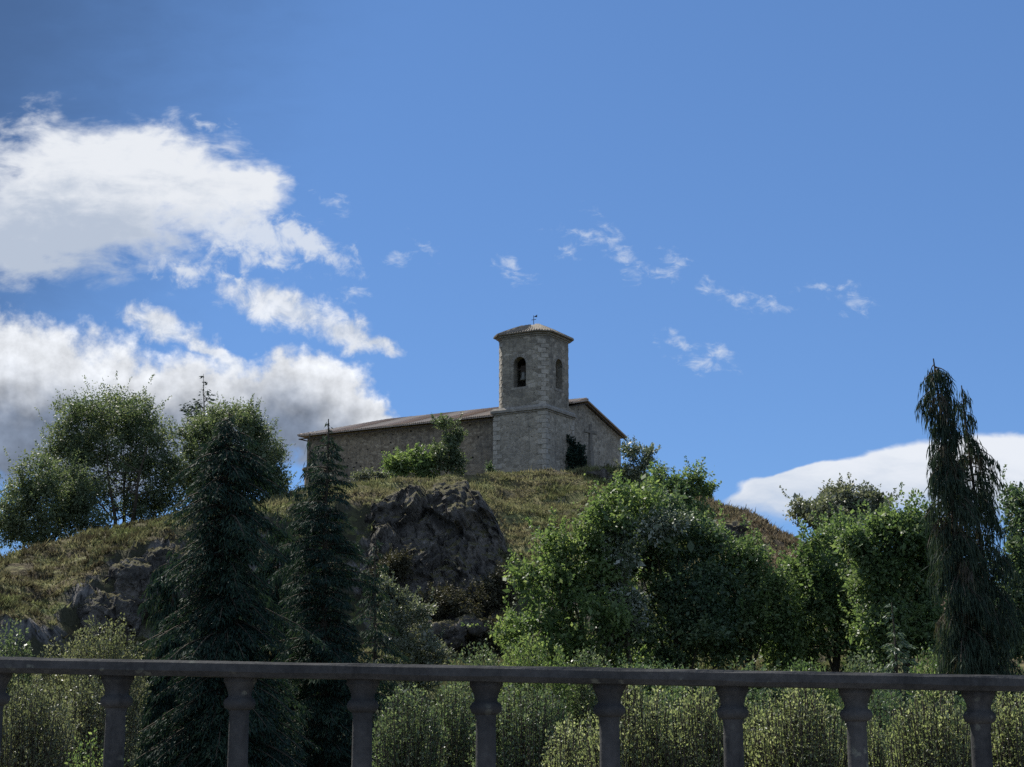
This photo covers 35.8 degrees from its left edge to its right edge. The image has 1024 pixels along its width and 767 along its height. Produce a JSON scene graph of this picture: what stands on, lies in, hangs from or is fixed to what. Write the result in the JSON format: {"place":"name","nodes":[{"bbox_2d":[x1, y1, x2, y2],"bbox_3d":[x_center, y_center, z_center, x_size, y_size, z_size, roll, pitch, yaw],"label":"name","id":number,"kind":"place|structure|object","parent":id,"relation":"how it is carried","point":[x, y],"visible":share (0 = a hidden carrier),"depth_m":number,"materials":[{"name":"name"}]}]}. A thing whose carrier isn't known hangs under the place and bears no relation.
{"place":"outdoors","nodes":[
{"label":"outdoors","id":0,"kind":"place"},
{"bbox_2d":[0,657,1023,766],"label":"balustrade","id":1,"kind":"object","parent":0,"point":[978,693],"visible":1,"depth_m":6.39,"materials":[{"name":"stone"}]},
{"bbox_2d":[0,462,1023,763],"bbox_3d":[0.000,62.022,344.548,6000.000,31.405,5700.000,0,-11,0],"label":"hillside","id":2,"kind":"structure","parent":0,"point":[72,598],"depth_m":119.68,"materials":[{"name":"green plant"}]},
{"bbox_2d":[0,618,35,760],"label":"shrub","id":3,"kind":"object","parent":2,"relation":"on","point":[13,652],"visible":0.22,"depth_m":49.13,"materials":[{"name":"green plant"}]},
{"bbox_2d":[0,674,83,766],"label":"shrub","id":4,"kind":"object","parent":2,"relation":"on","point":[31,741],"visible":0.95,"depth_m":21.32,"materials":[{"name":"green plant"}]},
{"bbox_2d":[27,634,69,755],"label":"shrub","id":5,"kind":"object","parent":2,"relation":"on","point":[45,679],"visible":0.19,"depth_m":44.16,"materials":[{"name":"green plant"}]},
{"bbox_2d":[0,444,119,553],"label":"ash tree","id":6,"kind":"object","parent":2,"relation":"on","point":[76,501],"visible":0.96,"depth_m":130.82,"materials":[{"name":"green plant"}]},
{"bbox_2d":[52,675,128,766],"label":"shrub","id":7,"kind":"object","parent":2,"relation":"on","point":[91,721],"visible":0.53,"depth_m":23.26,"materials":[{"name":"green plant"}]},
{"bbox_2d":[65,729,129,766],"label":"shrub","id":8,"kind":"object","parent":2,"relation":"on","point":[77,756],"visible":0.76,"depth_m":16.55,"materials":[{"name":"green plant"}]},
{"bbox_2d":[47,613,152,766],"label":"shrub","id":9,"kind":"object","parent":2,"relation":"on","point":[92,649],"visible":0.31,"depth_m":43.12,"materials":[{"name":"green plant"}]},
{"bbox_2d":[24,371,194,525],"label":"ash tree","id":10,"kind":"object","parent":2,"relation":"on","point":[133,416],"visible":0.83,"depth_m":138.72,"materials":[{"name":"green plant"}]},
{"bbox_2d":[76,542,214,643],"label":"rock outcrop","id":11,"kind":"object","parent":2,"relation":"on","point":[130,576],"visible":0.46,"depth_m":111.47,"materials":[{"name":"stone"}]},
{"bbox_2d":[125,547,199,766],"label":"spruce tree","id":12,"kind":"object","parent":2,"relation":"on","point":[167,604],"visible":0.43,"depth_m":51.01,"materials":[{"name":"green plant"}]},
{"bbox_2d":[166,374,214,506],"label":"spruce tree","id":13,"kind":"object","parent":2,"relation":"on","point":[199,406],"visible":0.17,"depth_m":154.16,"materials":[{"name":"green plant"}]},
{"bbox_2d":[121,412,326,766],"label":"spruce tree","id":14,"kind":"object","parent":2,"relation":"on","point":[227,536],"visible":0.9,"depth_m":46.92,"materials":[{"name":"green plant"}]},
{"bbox_2d":[158,391,300,503],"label":"ash tree","id":15,"kind":"object","parent":2,"relation":"on","point":[248,422],"visible":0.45,"depth_m":142.51,"materials":[{"name":"green plant"}]},
{"bbox_2d":[240,508,300,762],"bbox_3d":[-8.634,10.407,56.933,5.059,11.927,5.256,0,-11,0],"label":"spruce tree","id":16,"kind":"object","parent":2,"relation":"on","point":[266,574],"visible":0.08,"depth_m":57.38,"materials":[{"name":"green plant"}]},
{"bbox_2d":[265,433,350,766],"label":"spruce tree","id":17,"kind":"object","parent":2,"relation":"on","point":[291,577],"visible":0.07,"depth_m":55.58,"materials":[{"name":"green plant"}]},
{"bbox_2d":[258,419,392,766],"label":"spruce tree","id":18,"kind":"object","parent":2,"relation":"on","point":[325,722],"visible":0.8,"depth_m":51.11,"materials":[{"name":"green plant"}]},
{"bbox_2d":[348,467,396,481],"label":"shrub","id":19,"kind":"object","parent":2,"relation":"on","point":[364,474],"visible":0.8,"depth_m":151.98,"materials":[{"name":"green plant"}]},
{"bbox_2d":[347,533,413,766],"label":"spruce tree","id":20,"kind":"object","parent":2,"relation":"on","point":[375,655],"visible":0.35,"depth_m":61.14,"materials":[{"name":"green plant"}]},
{"bbox_2d":[356,543,413,602],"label":"shrub","id":21,"kind":"object","parent":2,"relation":"on","point":[399,563],"visible":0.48,"depth_m":125.57,"materials":[{"name":"green plant"}]},
{"bbox_2d":[379,442,441,478],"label":"shrub","id":22,"kind":"object","parent":2,"relation":"on","point":[417,465],"visible":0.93,"depth_m":153.71,"materials":[{"name":"green plant"}]},
{"bbox_2d":[372,683,450,766],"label":"shrub","id":23,"kind":"object","parent":2,"relation":"on","point":[399,751],"visible":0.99,"depth_m":22.32,"materials":[{"name":"green plant"}]},
{"bbox_2d":[372,568,456,742],"bbox_3d":[-4.231,12.445,64.646,3.718,10.215,3.310,-10,-15,40],"label":"shrub","id":24,"kind":"object","parent":2,"relation":"on","point":[428,652],"visible":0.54,"depth_m":64.77,"materials":[{"name":"green plant"}]},
{"bbox_2d":[363,480,508,622],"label":"rock outcrop","id":25,"kind":"object","parent":2,"relation":"on","point":[448,532],"visible":0.56,"depth_m":130.54,"materials":[{"name":"stone"}]},
{"bbox_2d":[410,578,484,621],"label":"shrub","id":26,"kind":"object","parent":2,"relation":"on","point":[459,603],"visible":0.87,"depth_m":122.67,"materials":[{"name":"green plant"}]},
{"bbox_2d":[410,613,487,655],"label":"rock outcrop","id":27,"kind":"object","parent":2,"relation":"on","point":[456,634],"visible":0.66,"depth_m":119.93,"materials":[{"name":"stone"}]},
{"bbox_2d":[423,681,475,766],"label":"shrub","id":28,"kind":"object","parent":2,"relation":"on","point":[459,722],"visible":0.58,"depth_m":23.28,"materials":[{"name":"green plant"}]},
{"bbox_2d":[427,411,471,475],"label":"sapling","id":29,"kind":"object","parent":2,"relation":"on","point":[450,441],"visible":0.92,"depth_m":155.18,"materials":[{"name":"green plant"}]},
{"bbox_2d":[297,315,626,485],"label":"church","id":30,"kind":"structure","parent":2,"relation":"on","point":[534,418],"depth_m":166.52,"materials":[{"name":"stone"}]},
{"bbox_2d":[439,638,507,748],"bbox_3d":[-1.197,12.381,56.618,2.816,6.497,2.393,0,-11,0],"label":"shrub","id":31,"kind":"object","parent":2,"relation":"on","point":[479,656],"visible":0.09,"depth_m":56.98,"materials":[{"name":"green plant"}]},
{"bbox_2d":[482,460,495,472],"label":"shrub","id":32,"kind":"object","parent":2,"relation":"on","point":[489,467],"visible":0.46,"depth_m":161.32,"materials":[{"name":"green plant"}]},
{"bbox_2d":[465,560,522,611],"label":"shrub","id":33,"kind":"object","parent":2,"relation":"on","point":[487,585],"visible":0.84,"depth_m":124.86,"materials":[{"name":"green plant"}]},
{"bbox_2d":[463,613,529,660],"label":"shrub","id":34,"kind":"object","parent":2,"relation":"on","point":[490,642],"visible":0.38,"depth_m":120.78,"materials":[{"name":"green plant"}]},
{"bbox_2d":[465,683,578,766],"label":"shrub","id":35,"kind":"object","parent":2,"relation":"on","point":[531,730],"visible":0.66,"depth_m":21.27,"materials":[{"name":"green plant"}]},
{"bbox_2d":[498,630,574,762],"bbox_3d":[0.766,11.802,54.736,2.909,6.594,2.523,0,-11,0],"label":"shrub","id":36,"kind":"object","parent":2,"relation":"on","point":[520,661],"visible":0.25,"depth_m":54.90,"materials":[{"name":"green plant"}]},
{"bbox_2d":[460,464,669,703],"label":"locust tree","id":37,"kind":"object","parent":2,"relation":"on","point":[564,573],"visible":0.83,"depth_m":78.87,"materials":[{"name":"green plant"}]},
{"bbox_2d":[539,703,598,766],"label":"shrub","id":38,"kind":"object","parent":2,"relation":"on","point":[565,755],"visible":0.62,"depth_m":18.51,"materials":[{"name":"green plant"}]},
{"bbox_2d":[564,434,586,469],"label":"shrub","id":39,"kind":"object","parent":2,"relation":"on","point":[575,456],"visible":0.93,"depth_m":165.81,"materials":[{"name":"green plant"}]},
{"bbox_2d":[557,643,620,765],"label":"shrub","id":40,"kind":"object","parent":2,"relation":"on","point":[578,709],"visible":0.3,"depth_m":55.60,"materials":[{"name":"green plant"}]},
{"bbox_2d":[584,424,596,466],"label":"wayside cross","id":41,"kind":"object","parent":2,"relation":"on","point":[590,451],"visible":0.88,"depth_m":164.83,"materials":[{"name":"stone"}]},
{"bbox_2d":[585,468,612,479],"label":"rock outcrop","id":42,"kind":"object","parent":2,"relation":"on","point":[604,473],"visible":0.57,"depth_m":153.16,"materials":[{"name":"stone"}]},
{"bbox_2d":[602,457,648,487],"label":"shrub","id":43,"kind":"object","parent":2,"relation":"on","point":[634,476],"visible":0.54,"depth_m":150.66,"materials":[{"name":"green plant"}]},
{"bbox_2d":[579,659,681,766],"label":"shrub","id":44,"kind":"object","parent":2,"relation":"on","point":[636,739],"visible":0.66,"depth_m":16.99,"materials":[{"name":"green plant"}]},
{"bbox_2d":[584,500,693,725],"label":"whitebeam tree","id":45,"kind":"object","parent":2,"relation":"on","point":[658,529],"visible":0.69,"depth_m":78.96,"materials":[{"name":"green plant"}]},
{"bbox_2d":[616,435,671,488],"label":"ash tree","id":46,"kind":"object","parent":2,"relation":"on","point":[633,452],"visible":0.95,"depth_m":150.90,"materials":[{"name":"green plant"}]},
{"bbox_2d":[627,686,704,764],"bbox_3d":[2.852,7.027,28.210,1.665,3.328,1.502,0,-11,0],"label":"shrub","id":47,"kind":"object","parent":2,"relation":"on","point":[675,696],"visible":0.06,"depth_m":28.44,"materials":[{"name":"green plant"}]},
{"bbox_2d":[584,472,764,669],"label":"oak tree","id":48,"kind":"object","parent":2,"relation":"on","point":[707,628],"visible":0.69,"depth_m":81.53,"materials":[{"name":"green plant"}]},
{"bbox_2d":[629,456,728,586],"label":"locust tree","id":49,"kind":"object","parent":2,"relation":"on","point":[705,489],"visible":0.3,"depth_m":98.09,"materials":[{"name":"green plant"}]},
{"bbox_2d":[578,652,795,719],"bbox_3d":[6.376,13.084,58.343,8.777,6.328,4.629,0,-11,0],"label":"shrub","id":50,"kind":"object","parent":2,"relation":"on","point":[649,689],"visible":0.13,"depth_m":58.43,"materials":[{"name":"green plant"}]},
{"bbox_2d":[657,686,744,766],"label":"shrub","id":51,"kind":"object","parent":2,"relation":"on","point":[703,752],"visible":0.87,"depth_m":16.68,"materials":[{"name":"green plant"}]},
{"bbox_2d":[716,519,748,549],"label":"rock outcrop","id":52,"kind":"object","parent":2,"relation":"on","point":[736,526],"visible":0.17,"depth_m":133.15,"materials":[{"name":"stone"}]},
{"bbox_2d":[709,687,788,762],"bbox_3d":[4.394,7.180,29.171,1.637,3.405,1.360,0,-11,0],"label":"shrub","id":53,"kind":"object","parent":2,"relation":"on","point":[759,697],"visible":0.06,"depth_m":29.35,"materials":[{"name":"green plant"}]},
{"bbox_2d":[680,499,818,703],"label":"locust tree","id":54,"kind":"object","parent":2,"relation":"on","point":[769,619],"visible":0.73,"depth_m":82.74,"materials":[{"name":"green plant"}]},
{"bbox_2d":[743,689,784,766],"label":"shrub","id":55,"kind":"object","parent":2,"relation":"on","point":[751,723],"visible":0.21,"depth_m":17.99,"materials":[{"name":"green plant"}]},
{"bbox_2d":[744,669,847,766],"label":"shrub","id":56,"kind":"object","parent":2,"relation":"on","point":[808,749],"visible":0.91,"depth_m":16.95,"materials":[{"name":"green plant"}]},
{"bbox_2d":[772,656,842,747],"bbox_3d":[10.939,13.055,58.582,2.611,5.852,2.394,0,-11,0],"label":"shrub","id":57,"kind":"object","parent":2,"relation":"on","point":[833,694],"visible":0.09,"depth_m":58.54,"materials":[{"name":"green plant"}]},
{"bbox_2d":[758,502,900,703],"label":"oak tree","id":58,"kind":"object","parent":2,"relation":"on","point":[814,569],"visible":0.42,"depth_m":84.02,"materials":[{"name":"green plant"}]},
{"bbox_2d":[779,472,903,567],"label":"holm oak","id":59,"kind":"object","parent":2,"relation":"on","point":[839,494],"visible":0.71,"depth_m":117.63,"materials":[{"name":"green plant"}]},
{"bbox_2d":[834,650,891,758],"bbox_3d":[13.343,13.116,59.593,2.577,6.138,2.201,0,-11,0],"label":"shrub","id":60,"kind":"object","parent":2,"relation":"on","point":[865,668],"visible":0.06,"depth_m":59.87,"materials":[{"name":"green plant"}]},
{"bbox_2d":[837,707,902,766],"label":"shrub","id":61,"kind":"object","parent":2,"relation":"on","point":[875,741],"visible":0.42,"depth_m":18.95,"materials":[{"name":"green plant"}]},
{"bbox_2d":[827,689,919,765],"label":"shrub","id":62,"kind":"object","parent":2,"relation":"on","point":[885,714],"visible":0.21,"depth_m":30.11,"materials":[{"name":"green plant"}]},
{"bbox_2d":[828,482,947,714],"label":"oak tree","id":63,"kind":"object","parent":2,"relation":"on","point":[887,550],"visible":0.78,"depth_m":76.94,"materials":[{"name":"green plant"}]},
{"bbox_2d":[877,602,923,762],"bbox_3d":[11.938,10.587,48.648,2.133,7.700,2.962,0,-11,0],"label":"spruce tree","id":64,"kind":"object","parent":2,"relation":"on","point":[889,668],"visible":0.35,"depth_m":49.20,"materials":[{"name":"green plant"}]},
{"bbox_2d":[902,642,947,766],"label":"shrub","id":65,"kind":"object","parent":2,"relation":"on","point":[934,667],"visible":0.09,"depth_m":60.94,"materials":[{"name":"green plant"}]},
{"bbox_2d":[882,690,971,766],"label":"shrub","id":66,"kind":"object","parent":2,"relation":"on","point":[951,754],"visible":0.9,"depth_m":16.46,"materials":[{"name":"green plant"}]},
{"bbox_2d":[914,358,1007,730],"bbox_3d":[12.801,6.617,44.585,2.607,14.984,2.434,0,-11,0],"label":"weeping cypress","id":67,"kind":"object","parent":2,"relation":"on","point":[961,648],"visible":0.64,"depth_m":44.69,"materials":[{"name":"green plant"}]},
{"bbox_2d":[935,692,1004,765],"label":"shrub","id":68,"kind":"object","parent":2,"relation":"on","point":[963,705],"visible":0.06,"depth_m":29.24,"materials":[{"name":"green plant"}]},
{"bbox_2d":[934,385,1023,766],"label":"weeping cypress","id":69,"kind":"object","parent":2,"relation":"on","point":[1008,630],"visible":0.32,"depth_m":45.25,"materials":[{"name":"green plant"}]},
{"bbox_2d":[965,674,1023,766],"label":"shrub","id":70,"kind":"object","parent":2,"relation":"on","point":[1009,741],"visible":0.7,"depth_m":16.91,"materials":[{"name":"green plant"}]},
{"bbox_2d":[985,464,1023,667],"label":"oak tree","id":71,"kind":"object","parent":2,"relation":"on","point":[1014,514],"visible":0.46,"depth_m":69.21,"materials":[{"name":"green plant"}]},
{"bbox_2d":[1009,661,1023,751],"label":"shrub","id":72,"kind":"object","parent":2,"relation":"on","point":[1015,696],"visible":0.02,"depth_m":61.24,"materials":[{"name":"green plant"}]},
{"bbox_2d":[0,0,1023,588],"label":"sky","id":73,"kind":"structure","parent":0,"point":[756,229],"materials":[{"name":"blue"}]}
]}

